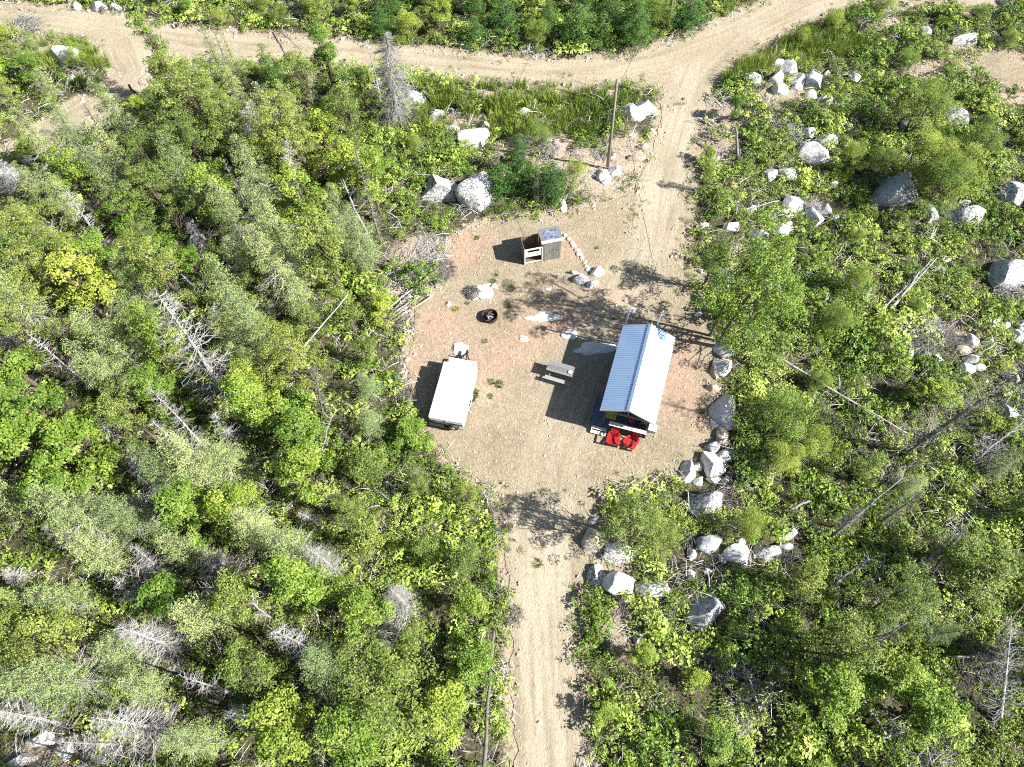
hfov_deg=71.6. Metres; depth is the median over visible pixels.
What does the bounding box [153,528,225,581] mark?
spruce tree
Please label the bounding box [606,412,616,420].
porch table
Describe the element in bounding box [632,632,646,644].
boulder
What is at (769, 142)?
shrub
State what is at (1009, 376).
boulder
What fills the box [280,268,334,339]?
spruce tree
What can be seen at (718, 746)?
maple tree
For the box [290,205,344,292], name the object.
birch tree
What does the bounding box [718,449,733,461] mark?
boulder
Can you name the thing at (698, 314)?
boulder
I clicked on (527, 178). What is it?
young fir
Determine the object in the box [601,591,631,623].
brush heap
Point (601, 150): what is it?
brush heap
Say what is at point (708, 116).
grass tuft
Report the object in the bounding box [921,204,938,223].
boulder
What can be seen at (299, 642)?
dead tree
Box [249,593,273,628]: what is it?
fallen log
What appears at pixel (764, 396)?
shrub
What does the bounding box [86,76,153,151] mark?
spruce tree
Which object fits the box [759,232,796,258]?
shrub
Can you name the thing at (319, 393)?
dead tree
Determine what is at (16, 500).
spruce tree
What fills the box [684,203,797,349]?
birch tree
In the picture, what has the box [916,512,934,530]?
shrub
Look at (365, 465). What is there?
birch tree
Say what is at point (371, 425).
spruce tree
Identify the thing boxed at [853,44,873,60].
shrub
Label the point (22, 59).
maple tree
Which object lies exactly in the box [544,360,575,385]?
picnic table
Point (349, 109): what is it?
birch tree
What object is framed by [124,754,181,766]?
dead tree
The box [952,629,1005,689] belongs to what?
brush heap
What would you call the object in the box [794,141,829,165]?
boulder
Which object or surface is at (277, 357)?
birch tree
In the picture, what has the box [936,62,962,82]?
shrub
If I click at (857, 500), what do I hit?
shrub
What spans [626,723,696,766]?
shrub
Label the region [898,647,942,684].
shrub
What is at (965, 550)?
birch tree
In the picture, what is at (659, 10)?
willow bush
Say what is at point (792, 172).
boulder
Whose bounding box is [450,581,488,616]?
maple tree
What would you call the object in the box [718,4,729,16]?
shrub
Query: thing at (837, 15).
willow bush
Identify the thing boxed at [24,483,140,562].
spruce tree
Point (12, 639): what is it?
brush heap
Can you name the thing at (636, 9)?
maple tree
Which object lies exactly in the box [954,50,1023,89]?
sandy track
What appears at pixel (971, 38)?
boulder
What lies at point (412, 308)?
fallen log
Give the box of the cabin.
[590,324,675,438]
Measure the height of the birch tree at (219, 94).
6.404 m
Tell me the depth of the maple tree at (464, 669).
34.30 m
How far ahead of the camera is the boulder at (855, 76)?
55.88 m
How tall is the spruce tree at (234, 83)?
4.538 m
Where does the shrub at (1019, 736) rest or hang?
on the ground at (674, 678)
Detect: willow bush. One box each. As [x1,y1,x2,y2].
[0,22,19,45]
[61,40,93,68]
[210,6,233,28]
[249,0,275,15]
[268,2,293,26]
[299,0,331,17]
[391,9,427,43]
[402,131,428,153]
[420,0,450,19]
[524,120,552,149]
[525,18,552,52]
[563,157,589,191]
[638,0,678,32]
[698,163,716,190]
[720,505,769,542]
[732,383,821,444]
[764,433,805,477]
[788,423,836,461]
[790,26,813,44]
[809,368,833,398]
[812,298,859,340]
[816,7,850,32]
[831,261,875,297]
[833,139,869,178]
[848,227,867,248]
[867,145,900,184]
[872,0,899,17]
[893,47,921,70]
[899,73,963,137]
[900,126,960,188]
[904,295,926,313]
[906,149,983,220]
[914,141,992,200]
[954,111,1009,156]
[970,3,988,20]
[990,548,1023,587]
[996,27,1020,47]
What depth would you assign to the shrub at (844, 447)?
41.71 m
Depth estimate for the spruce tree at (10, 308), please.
45.22 m
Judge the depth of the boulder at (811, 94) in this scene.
54.96 m
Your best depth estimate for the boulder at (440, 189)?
51.12 m
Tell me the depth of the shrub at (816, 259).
47.59 m
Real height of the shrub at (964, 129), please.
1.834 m
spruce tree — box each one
[0,255,31,303]
[0,267,73,350]
[0,279,35,336]
[0,410,20,460]
[0,476,49,537]
[0,581,39,640]
[0,643,87,718]
[3,232,28,270]
[4,638,133,727]
[6,196,54,242]
[7,107,79,184]
[11,161,58,209]
[19,28,42,50]
[21,576,101,636]
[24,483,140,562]
[32,68,62,100]
[34,163,95,231]
[41,97,115,181]
[45,754,62,766]
[55,526,148,588]
[60,338,143,408]
[68,302,170,386]
[68,311,119,368]
[72,758,111,766]
[79,143,133,205]
[83,66,110,93]
[85,119,135,180]
[85,491,173,548]
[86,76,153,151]
[86,620,167,675]
[104,288,167,349]
[108,254,168,310]
[108,657,186,713]
[123,104,133,114]
[126,112,157,162]
[126,440,204,507]
[152,130,213,219]
[153,427,237,508]
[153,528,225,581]
[156,709,234,766]
[167,590,244,662]
[195,75,227,127]
[196,251,251,328]
[196,432,264,497]
[198,21,232,83]
[204,177,264,260]
[207,310,251,359]
[219,27,251,92]
[220,235,259,285]
[221,66,254,111]
[222,281,287,360]
[222,341,272,384]
[226,503,289,563]
[228,133,290,222]
[230,758,272,766]
[240,177,292,248]
[243,223,315,314]
[246,81,296,162]
[248,187,313,280]
[261,522,335,580]
[269,56,287,80]
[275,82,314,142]
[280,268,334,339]
[293,57,317,92]
[296,636,367,705]
[321,182,352,228]
[322,201,353,256]
[339,200,386,280]
[352,369,387,409]
[356,405,395,449]
[896,473,928,499]
[921,618,964,646]
[977,445,1023,482]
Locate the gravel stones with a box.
[410,181,720,517]
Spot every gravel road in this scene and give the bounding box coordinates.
[0,0,871,160]
[864,0,1016,10]
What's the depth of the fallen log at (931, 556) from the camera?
37.57 m
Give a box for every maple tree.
[0,57,20,94]
[0,346,45,401]
[0,376,66,440]
[0,410,64,472]
[3,52,42,86]
[11,132,49,165]
[14,466,97,531]
[30,408,120,477]
[40,145,102,198]
[43,243,124,326]
[70,225,139,291]
[101,188,146,235]
[121,94,150,121]
[121,298,194,379]
[124,10,181,98]
[124,359,191,423]
[129,569,199,622]
[149,474,227,549]
[172,244,219,289]
[176,59,188,69]
[177,0,196,14]
[182,158,237,223]
[193,479,256,547]
[217,372,294,437]
[226,356,280,412]
[234,680,314,764]
[243,59,259,75]
[257,554,347,610]
[262,438,338,506]
[271,163,328,229]
[273,402,324,460]
[303,102,346,170]
[305,20,353,92]
[312,697,384,766]
[323,134,360,202]
[337,582,395,634]
[345,0,359,17]
[350,145,384,219]
[351,143,392,195]
[361,65,373,81]
[367,287,399,327]
[394,413,435,453]
[409,677,468,752]
[427,0,451,30]
[447,639,496,693]
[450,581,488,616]
[519,0,544,16]
[593,698,617,727]
[624,0,644,24]
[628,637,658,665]
[681,666,711,691]
[699,143,715,158]
[702,715,743,765]
[727,93,746,117]
[793,661,864,735]
[801,757,834,766]
[860,649,939,709]
[898,684,974,749]
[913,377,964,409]
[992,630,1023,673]
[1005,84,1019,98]
[1007,495,1023,518]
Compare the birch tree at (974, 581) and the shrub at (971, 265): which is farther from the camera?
the shrub at (971, 265)
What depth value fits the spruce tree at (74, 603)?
36.72 m
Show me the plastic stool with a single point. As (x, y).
(631, 420)
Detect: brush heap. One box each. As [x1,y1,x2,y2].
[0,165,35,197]
[0,614,42,659]
[6,11,45,36]
[41,660,84,708]
[74,737,125,766]
[89,0,116,13]
[118,490,164,536]
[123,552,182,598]
[140,0,168,12]
[147,476,191,511]
[192,557,237,597]
[234,99,261,131]
[243,501,270,534]
[332,628,373,670]
[360,610,413,656]
[378,582,420,627]
[390,313,416,335]
[393,381,418,406]
[394,259,433,293]
[402,232,452,268]
[423,257,457,284]
[464,284,482,299]
[503,605,525,628]
[529,136,564,162]
[588,141,615,162]
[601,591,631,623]
[675,520,701,550]
[701,646,744,689]
[713,690,763,739]
[714,473,756,511]
[725,103,787,146]
[726,496,758,522]
[764,115,807,148]
[771,541,807,576]
[783,387,824,423]
[792,363,829,396]
[795,195,823,219]
[854,453,905,497]
[888,311,926,348]
[896,722,967,766]
[897,312,955,361]
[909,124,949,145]
[923,320,972,363]
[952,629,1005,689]
[966,427,1021,479]
[988,383,1023,420]
[994,281,1023,307]
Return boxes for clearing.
[405,191,728,497]
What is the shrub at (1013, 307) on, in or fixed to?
on the ground at (674, 678)
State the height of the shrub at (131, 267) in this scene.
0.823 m
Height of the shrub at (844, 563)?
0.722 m
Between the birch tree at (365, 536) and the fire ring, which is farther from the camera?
the fire ring
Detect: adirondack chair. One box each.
[606,427,619,445]
[623,432,640,451]
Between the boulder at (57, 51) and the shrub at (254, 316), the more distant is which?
the boulder at (57, 51)
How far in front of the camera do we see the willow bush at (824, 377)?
43.05 m
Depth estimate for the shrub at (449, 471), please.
41.66 m
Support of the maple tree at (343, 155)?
on the ground at (674, 678)
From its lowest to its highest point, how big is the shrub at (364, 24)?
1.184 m
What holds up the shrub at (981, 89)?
on the ground at (674, 678)
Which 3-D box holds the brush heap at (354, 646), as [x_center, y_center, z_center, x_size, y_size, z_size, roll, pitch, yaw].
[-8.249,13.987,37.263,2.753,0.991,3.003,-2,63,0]
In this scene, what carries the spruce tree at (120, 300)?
on the ground at (674, 678)
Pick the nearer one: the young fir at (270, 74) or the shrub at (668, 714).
the shrub at (668, 714)
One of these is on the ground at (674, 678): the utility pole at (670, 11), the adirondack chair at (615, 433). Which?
the utility pole at (670, 11)
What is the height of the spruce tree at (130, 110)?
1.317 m
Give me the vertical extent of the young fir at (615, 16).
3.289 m
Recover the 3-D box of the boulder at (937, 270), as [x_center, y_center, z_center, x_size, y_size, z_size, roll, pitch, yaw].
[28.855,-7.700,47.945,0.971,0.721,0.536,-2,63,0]
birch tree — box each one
[0,40,36,70]
[0,78,23,117]
[0,202,75,271]
[0,216,54,301]
[0,236,83,323]
[0,283,68,364]
[0,577,55,683]
[0,606,103,681]
[35,226,77,271]
[96,378,164,450]
[112,129,166,193]
[113,227,200,316]
[115,215,177,283]
[119,158,195,234]
[133,120,175,168]
[140,78,192,144]
[142,49,188,116]
[149,100,217,181]
[151,62,248,155]
[190,54,227,101]
[191,79,249,160]
[208,564,285,625]
[215,633,292,710]
[236,131,277,178]
[240,78,314,174]
[245,316,338,390]
[271,120,336,197]
[276,49,318,113]
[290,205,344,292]
[294,305,331,355]
[321,94,358,139]
[323,281,368,333]
[324,84,366,149]
[327,627,438,766]
[330,494,364,525]
[343,441,394,490]
[347,333,376,369]
[348,64,379,114]
[348,508,398,562]
[395,620,432,655]
[400,464,434,497]
[408,529,444,563]
[443,534,484,576]
[455,479,482,512]
[464,760,489,766]
[590,485,679,568]
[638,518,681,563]
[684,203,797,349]
[691,234,737,289]
[714,251,809,368]
[785,553,829,602]
[804,605,885,674]
[850,452,886,486]
[856,558,942,646]
[924,526,988,574]
[943,545,1023,616]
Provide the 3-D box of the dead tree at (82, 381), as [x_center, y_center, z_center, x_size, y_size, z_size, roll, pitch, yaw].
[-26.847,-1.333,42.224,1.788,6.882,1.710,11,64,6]
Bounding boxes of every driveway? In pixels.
[496,486,601,766]
[630,104,704,259]
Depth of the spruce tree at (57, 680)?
33.13 m
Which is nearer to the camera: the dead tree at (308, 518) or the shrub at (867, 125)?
the dead tree at (308, 518)
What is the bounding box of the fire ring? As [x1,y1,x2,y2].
[481,309,497,323]
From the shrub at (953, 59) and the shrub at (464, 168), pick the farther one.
the shrub at (953, 59)
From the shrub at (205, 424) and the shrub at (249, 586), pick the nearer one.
the shrub at (249, 586)
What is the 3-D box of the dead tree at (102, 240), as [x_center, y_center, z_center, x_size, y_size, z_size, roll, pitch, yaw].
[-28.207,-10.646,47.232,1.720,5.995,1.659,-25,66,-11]
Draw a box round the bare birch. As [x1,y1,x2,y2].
[334,172,380,253]
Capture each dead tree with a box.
[0,159,29,196]
[0,331,27,354]
[0,566,33,590]
[0,697,73,742]
[26,331,89,390]
[41,523,74,544]
[57,727,117,760]
[63,189,113,248]
[82,103,112,135]
[85,411,123,443]
[89,692,198,766]
[109,575,146,618]
[111,196,135,230]
[113,613,206,675]
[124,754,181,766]
[127,453,160,490]
[128,545,164,572]
[141,104,162,133]
[143,288,235,423]
[144,385,208,451]
[147,417,200,466]
[179,668,233,706]
[185,222,213,254]
[198,302,220,343]
[201,548,244,574]
[204,56,219,86]
[206,9,230,65]
[209,411,241,445]
[222,161,245,204]
[223,704,259,733]
[235,108,260,139]
[258,292,279,317]
[267,620,323,666]
[278,136,310,217]
[295,509,324,527]
[301,540,358,586]
[311,367,332,415]
[352,148,389,245]
[363,41,383,98]
[365,31,421,136]
[384,582,422,623]
[532,155,540,202]
[633,514,651,542]
[739,659,772,734]
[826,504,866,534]
[851,621,907,657]
[866,486,926,539]
[879,358,1023,479]
[922,525,969,581]
[970,618,1023,726]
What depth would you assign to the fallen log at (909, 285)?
46.49 m
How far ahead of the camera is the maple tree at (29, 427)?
38.82 m
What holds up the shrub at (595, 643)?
on the ground at (674, 678)
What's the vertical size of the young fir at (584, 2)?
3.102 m
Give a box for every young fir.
[255,43,290,101]
[367,5,395,44]
[373,0,404,17]
[456,15,490,50]
[458,0,487,17]
[483,0,524,40]
[485,161,519,210]
[502,132,533,180]
[509,164,540,202]
[535,160,570,208]
[539,0,562,38]
[556,3,605,56]
[569,0,597,15]
[587,10,621,56]
[595,0,620,22]
[601,0,627,35]
[610,0,658,59]
[670,0,711,37]
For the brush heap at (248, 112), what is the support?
on the ground at (674, 678)
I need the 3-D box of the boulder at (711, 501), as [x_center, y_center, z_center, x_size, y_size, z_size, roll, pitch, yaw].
[11.032,6.953,40.819,3.007,2.233,1.414,-2,63,0]
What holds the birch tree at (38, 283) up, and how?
on the ground at (674, 678)
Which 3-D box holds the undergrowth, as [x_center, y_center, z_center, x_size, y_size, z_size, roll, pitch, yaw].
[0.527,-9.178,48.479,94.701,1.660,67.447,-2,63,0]
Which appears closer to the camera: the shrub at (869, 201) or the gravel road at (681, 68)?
the shrub at (869, 201)
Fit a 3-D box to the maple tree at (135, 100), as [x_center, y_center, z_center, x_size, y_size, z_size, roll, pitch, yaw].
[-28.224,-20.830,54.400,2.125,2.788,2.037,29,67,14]
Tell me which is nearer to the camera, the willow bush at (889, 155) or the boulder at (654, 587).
the boulder at (654, 587)
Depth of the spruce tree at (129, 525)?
37.78 m
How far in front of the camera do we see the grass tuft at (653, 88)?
56.06 m
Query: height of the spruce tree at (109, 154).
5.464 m
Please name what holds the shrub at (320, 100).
on the ground at (674, 678)
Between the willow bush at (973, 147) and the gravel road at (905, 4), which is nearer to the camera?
the willow bush at (973, 147)
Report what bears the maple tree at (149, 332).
on the ground at (674, 678)
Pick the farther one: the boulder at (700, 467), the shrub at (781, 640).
the boulder at (700, 467)
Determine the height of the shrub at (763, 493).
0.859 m
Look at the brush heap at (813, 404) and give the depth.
43.30 m
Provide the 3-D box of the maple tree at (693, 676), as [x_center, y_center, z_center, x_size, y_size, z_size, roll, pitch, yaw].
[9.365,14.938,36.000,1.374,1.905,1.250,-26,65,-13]
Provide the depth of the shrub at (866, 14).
57.93 m
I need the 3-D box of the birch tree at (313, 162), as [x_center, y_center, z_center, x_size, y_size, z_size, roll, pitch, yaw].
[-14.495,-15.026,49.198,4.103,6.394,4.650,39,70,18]
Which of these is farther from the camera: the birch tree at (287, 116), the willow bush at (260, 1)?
the willow bush at (260, 1)
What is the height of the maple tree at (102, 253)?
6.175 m
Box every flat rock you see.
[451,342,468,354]
[470,283,493,299]
[519,335,528,341]
[524,311,562,320]
[560,329,576,339]
[574,342,617,354]
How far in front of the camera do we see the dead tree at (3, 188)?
52.00 m
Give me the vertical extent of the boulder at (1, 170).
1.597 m
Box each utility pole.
[606,79,620,168]
[666,0,673,33]
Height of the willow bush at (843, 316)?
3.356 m
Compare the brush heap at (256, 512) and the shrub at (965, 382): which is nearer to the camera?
the brush heap at (256, 512)
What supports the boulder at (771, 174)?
on the ground at (674, 678)
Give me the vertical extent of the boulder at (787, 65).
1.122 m
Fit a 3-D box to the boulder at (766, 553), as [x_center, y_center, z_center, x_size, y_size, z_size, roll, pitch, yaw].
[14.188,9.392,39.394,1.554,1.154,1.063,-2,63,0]
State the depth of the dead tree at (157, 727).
32.76 m
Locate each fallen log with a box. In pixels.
[44,219,62,274]
[128,84,140,99]
[165,253,194,286]
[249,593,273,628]
[278,28,300,51]
[280,294,347,376]
[316,414,335,454]
[387,272,433,308]
[390,267,438,313]
[391,295,432,321]
[394,295,418,312]
[473,670,501,766]
[486,631,501,656]
[688,483,725,497]
[712,666,740,699]
[734,127,738,159]
[736,200,778,210]
[767,350,916,436]
[788,500,810,510]
[832,465,912,535]
[832,546,879,586]
[854,689,899,734]
[859,622,915,650]
[864,722,909,745]
[880,597,923,622]
[884,460,920,488]
[886,259,931,305]
[889,254,946,309]
[893,455,944,469]
[895,271,923,304]
[910,519,972,575]
[952,645,1013,671]
[972,417,1023,461]
[1000,600,1023,633]
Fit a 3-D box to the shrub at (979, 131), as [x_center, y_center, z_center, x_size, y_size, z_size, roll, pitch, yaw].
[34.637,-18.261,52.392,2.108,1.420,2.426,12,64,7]
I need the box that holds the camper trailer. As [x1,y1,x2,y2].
[428,349,477,430]
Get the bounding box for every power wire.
[620,84,662,309]
[621,2,657,80]
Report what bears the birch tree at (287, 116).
on the ground at (674, 678)
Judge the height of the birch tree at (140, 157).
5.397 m
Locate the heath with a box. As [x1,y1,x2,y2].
[0,0,1023,766]
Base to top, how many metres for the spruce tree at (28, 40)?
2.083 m
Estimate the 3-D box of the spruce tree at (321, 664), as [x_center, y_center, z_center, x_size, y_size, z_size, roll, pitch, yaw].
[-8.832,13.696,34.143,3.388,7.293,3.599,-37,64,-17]
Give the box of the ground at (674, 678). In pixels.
[0,0,1023,766]
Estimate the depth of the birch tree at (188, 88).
49.19 m
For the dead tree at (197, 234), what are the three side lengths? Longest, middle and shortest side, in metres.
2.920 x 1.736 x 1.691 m
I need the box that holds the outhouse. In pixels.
[521,225,563,264]
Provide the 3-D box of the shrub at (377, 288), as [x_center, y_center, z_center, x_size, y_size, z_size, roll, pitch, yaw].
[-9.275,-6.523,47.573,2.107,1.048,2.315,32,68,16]
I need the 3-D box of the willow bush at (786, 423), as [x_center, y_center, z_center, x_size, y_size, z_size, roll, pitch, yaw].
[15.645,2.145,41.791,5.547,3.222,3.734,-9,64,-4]
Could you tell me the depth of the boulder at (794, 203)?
50.28 m
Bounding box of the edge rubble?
[0,0,1023,766]
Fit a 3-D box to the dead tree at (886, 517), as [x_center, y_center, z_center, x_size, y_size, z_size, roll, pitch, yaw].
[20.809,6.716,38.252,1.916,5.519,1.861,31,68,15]
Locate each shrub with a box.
[24,353,52,370]
[80,390,113,427]
[89,554,117,575]
[121,259,140,278]
[134,0,168,15]
[162,386,180,399]
[178,375,211,406]
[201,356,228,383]
[201,414,233,434]
[215,251,228,264]
[219,169,237,183]
[226,300,278,337]
[240,581,258,598]
[249,292,266,309]
[271,386,315,428]
[272,373,291,392]
[312,414,343,442]
[318,97,344,120]
[336,435,382,484]
[348,14,375,33]
[354,641,404,694]
[356,274,392,298]
[358,121,404,155]
[379,565,401,589]
[383,258,399,273]
[388,188,412,210]
[396,0,427,16]
[396,729,417,756]
[398,258,441,294]
[400,73,415,87]
[401,213,415,225]
[407,160,421,175]
[423,741,442,765]
[428,217,450,231]
[429,129,454,145]
[432,500,453,524]
[436,463,464,485]
[437,146,457,166]
[443,622,474,654]
[450,157,477,176]
[478,532,496,550]
[488,719,510,743]
[493,28,524,52]
[517,15,540,35]
[568,129,590,149]
[570,582,615,624]
[578,620,609,649]
[599,498,619,517]
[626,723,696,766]
[653,700,678,729]
[660,509,692,539]
[693,243,726,267]
[696,294,736,329]
[710,206,723,216]
[710,646,739,676]
[713,186,734,207]
[715,613,773,668]
[717,562,770,615]
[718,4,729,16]
[718,743,784,766]
[721,78,741,92]
[731,409,768,445]
[734,157,755,175]
[739,383,772,417]
[750,358,774,381]
[753,481,783,504]
[758,646,791,680]
[759,138,772,150]
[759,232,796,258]
[759,328,793,358]
[769,300,811,338]
[771,611,812,662]
[772,125,803,151]
[777,713,828,766]
[781,708,813,742]
[798,242,830,272]
[799,286,838,324]
[801,57,824,71]
[805,336,837,361]
[805,472,828,493]
[807,400,851,443]
[807,550,827,572]
[808,182,823,192]
[813,107,838,124]
[814,601,842,628]
[815,486,851,520]
[823,434,851,460]
[823,712,885,766]
[825,91,854,117]
[827,59,848,73]
[831,79,854,93]
[832,544,858,568]
[833,297,862,325]
[839,333,885,373]
[839,401,853,413]
[841,487,876,529]
[844,428,869,448]
[845,6,882,35]
[846,184,861,201]
[852,97,886,128]
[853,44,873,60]
[853,138,874,155]
[854,86,874,102]
[856,200,874,215]
[858,325,913,372]
[861,124,875,134]
[867,131,895,156]
[867,275,879,287]
[868,313,895,337]
[869,45,894,68]
[871,73,894,90]
[873,400,903,428]
[877,73,929,105]
[881,206,909,229]
[882,43,896,52]
[885,573,908,593]
[888,106,901,113]
[888,552,906,569]
[893,258,919,279]
[895,141,916,157]
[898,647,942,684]
[903,34,932,53]
[906,15,918,28]
[907,234,932,255]
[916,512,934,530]
[917,98,943,118]
[918,726,968,765]
[923,40,948,58]
[932,430,955,451]
[933,5,956,24]
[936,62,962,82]
[937,220,963,240]
[938,470,972,505]
[939,119,979,150]
[940,266,975,290]
[946,56,964,68]
[946,83,966,99]
[950,295,963,310]
[952,623,994,664]
[953,175,991,202]
[956,255,989,283]
[956,431,977,449]
[958,61,990,87]
[958,378,985,400]
[960,518,987,543]
[964,85,993,107]
[967,125,998,140]
[971,116,989,128]
[971,406,1003,432]
[974,174,994,186]
[975,589,1003,612]
[981,140,1014,168]
[981,196,1010,222]
[983,221,1016,246]
[992,206,1023,241]
[997,683,1023,714]
[998,12,1016,25]
[1001,296,1023,312]
[1007,0,1023,22]
[1010,434,1023,449]
[1011,711,1023,742]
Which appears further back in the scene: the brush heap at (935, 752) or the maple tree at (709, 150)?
the maple tree at (709, 150)
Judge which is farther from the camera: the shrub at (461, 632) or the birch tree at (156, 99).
the birch tree at (156, 99)
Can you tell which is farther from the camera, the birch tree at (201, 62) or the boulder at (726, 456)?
the birch tree at (201, 62)
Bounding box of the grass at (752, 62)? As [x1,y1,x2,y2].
[0,0,1023,761]
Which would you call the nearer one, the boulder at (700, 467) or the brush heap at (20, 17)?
the boulder at (700, 467)
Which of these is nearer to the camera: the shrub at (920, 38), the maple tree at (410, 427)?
the maple tree at (410, 427)
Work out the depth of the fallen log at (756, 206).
49.78 m
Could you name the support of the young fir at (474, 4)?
on the ground at (674, 678)
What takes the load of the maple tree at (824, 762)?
on the ground at (674, 678)
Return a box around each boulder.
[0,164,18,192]
[6,753,37,766]
[20,159,31,164]
[25,730,54,747]
[50,45,79,64]
[53,743,74,761]
[64,75,74,86]
[73,2,82,10]
[90,1,106,11]
[108,2,122,10]
[116,703,137,712]
[183,217,193,227]
[186,234,206,246]
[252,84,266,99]
[404,90,424,106]
[422,174,456,201]
[429,109,444,118]
[445,126,458,133]
[455,171,495,211]
[456,128,489,148]
[479,121,489,127]
[518,107,530,114]
[559,199,566,212]
[569,270,578,274]
[572,273,588,284]
[581,527,604,552]
[586,280,598,287]
[586,564,604,589]
[588,515,598,524]
[590,266,602,276]
[596,169,610,181]
[600,571,636,595]
[601,179,609,184]
[602,542,634,563]
[608,165,620,175]
[622,103,645,121]
[627,151,645,161]
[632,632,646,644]
[634,580,672,598]
[635,143,647,149]
[636,100,658,115]
[640,611,648,620]
[679,460,695,482]
[683,593,724,630]
[685,570,695,578]
[686,491,724,515]
[686,547,696,559]
[692,476,702,485]
[694,312,701,316]
[694,535,721,553]
[695,462,702,470]
[697,222,708,228]
[700,451,725,477]
[704,441,719,453]
[704,568,711,573]
[706,384,719,391]
[706,476,720,484]
[709,364,718,380]
[709,394,735,430]
[710,421,718,428]
[712,359,731,376]
[713,342,733,357]
[716,425,728,445]
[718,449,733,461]
[718,554,725,562]
[720,476,729,486]
[723,543,748,565]
[724,222,738,231]
[735,538,745,544]
[743,72,760,85]
[743,205,756,212]
[746,228,768,252]
[753,545,781,562]
[761,168,778,181]
[768,70,784,83]
[769,221,792,236]
[771,59,783,65]
[771,82,788,95]
[775,528,797,540]
[775,543,793,551]
[778,168,796,180]
[780,196,803,217]
[781,59,797,73]
[789,73,805,83]
[791,82,802,90]
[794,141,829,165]
[801,127,815,138]
[803,89,817,99]
[803,206,823,226]
[804,70,821,89]
[815,134,838,147]
[816,95,832,105]
[819,203,831,213]
[844,124,852,129]
[848,72,860,82]
[868,171,918,207]
[900,120,909,129]
[903,350,913,359]
[917,26,931,35]
[920,349,930,355]
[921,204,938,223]
[932,266,945,272]
[940,107,968,124]
[940,205,985,225]
[952,33,977,45]
[954,363,975,376]
[955,345,970,355]
[956,199,970,206]
[962,354,978,362]
[965,334,979,347]
[975,363,986,370]
[981,336,993,345]
[985,317,999,326]
[987,259,1023,288]
[996,181,1023,208]
[996,400,1018,420]
[999,0,1012,7]
[1000,322,1010,327]
[1002,372,1019,383]
[1008,329,1023,346]
[1016,321,1023,330]
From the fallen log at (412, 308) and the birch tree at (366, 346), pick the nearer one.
the birch tree at (366, 346)
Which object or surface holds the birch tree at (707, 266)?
on the ground at (674, 678)
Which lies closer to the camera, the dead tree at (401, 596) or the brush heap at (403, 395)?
the dead tree at (401, 596)
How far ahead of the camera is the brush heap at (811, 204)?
50.28 m
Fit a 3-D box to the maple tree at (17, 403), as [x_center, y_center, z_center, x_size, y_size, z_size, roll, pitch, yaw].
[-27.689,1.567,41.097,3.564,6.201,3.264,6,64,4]
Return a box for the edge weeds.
[9,0,1019,750]
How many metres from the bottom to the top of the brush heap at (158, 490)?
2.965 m
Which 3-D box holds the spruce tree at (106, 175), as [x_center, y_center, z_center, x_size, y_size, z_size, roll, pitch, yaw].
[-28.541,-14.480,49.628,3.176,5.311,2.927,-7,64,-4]
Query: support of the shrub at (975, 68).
on the ground at (674, 678)
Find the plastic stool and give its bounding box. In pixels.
[628,418,635,423]
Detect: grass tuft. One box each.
[495,379,503,387]
[533,558,542,568]
[646,85,658,94]
[701,111,717,125]
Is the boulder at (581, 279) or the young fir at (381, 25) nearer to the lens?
the boulder at (581, 279)
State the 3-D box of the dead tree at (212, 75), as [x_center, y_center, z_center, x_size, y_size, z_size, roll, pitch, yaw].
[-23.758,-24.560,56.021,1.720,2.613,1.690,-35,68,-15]
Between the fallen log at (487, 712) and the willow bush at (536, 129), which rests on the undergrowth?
the fallen log at (487, 712)
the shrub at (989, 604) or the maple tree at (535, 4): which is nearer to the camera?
the shrub at (989, 604)
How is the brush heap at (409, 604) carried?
on the ground at (674, 678)
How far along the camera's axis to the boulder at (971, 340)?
45.24 m
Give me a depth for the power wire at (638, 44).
47.57 m
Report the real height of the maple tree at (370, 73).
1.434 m
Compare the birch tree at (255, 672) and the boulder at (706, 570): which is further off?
the boulder at (706, 570)
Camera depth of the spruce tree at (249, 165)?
46.93 m
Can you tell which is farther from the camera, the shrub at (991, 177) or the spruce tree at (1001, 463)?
the shrub at (991, 177)
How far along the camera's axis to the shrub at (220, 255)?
48.84 m
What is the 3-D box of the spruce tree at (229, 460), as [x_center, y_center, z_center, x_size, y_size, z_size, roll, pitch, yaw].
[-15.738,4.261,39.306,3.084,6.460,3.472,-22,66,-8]
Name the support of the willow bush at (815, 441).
on the ground at (674, 678)
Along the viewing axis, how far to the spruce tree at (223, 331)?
43.76 m
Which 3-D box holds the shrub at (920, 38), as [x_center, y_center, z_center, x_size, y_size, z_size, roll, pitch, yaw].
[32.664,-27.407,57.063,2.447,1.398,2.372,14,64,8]
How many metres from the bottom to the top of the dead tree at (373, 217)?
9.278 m
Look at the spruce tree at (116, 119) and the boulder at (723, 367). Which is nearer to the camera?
the boulder at (723, 367)
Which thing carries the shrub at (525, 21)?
on the ground at (674, 678)
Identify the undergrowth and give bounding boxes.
[0,0,1023,766]
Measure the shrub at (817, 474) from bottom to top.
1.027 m
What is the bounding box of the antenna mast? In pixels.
[625,307,635,324]
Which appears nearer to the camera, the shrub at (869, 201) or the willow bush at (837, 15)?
the shrub at (869, 201)
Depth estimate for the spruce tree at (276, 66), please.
55.61 m
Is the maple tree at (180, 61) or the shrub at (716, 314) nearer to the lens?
the shrub at (716, 314)

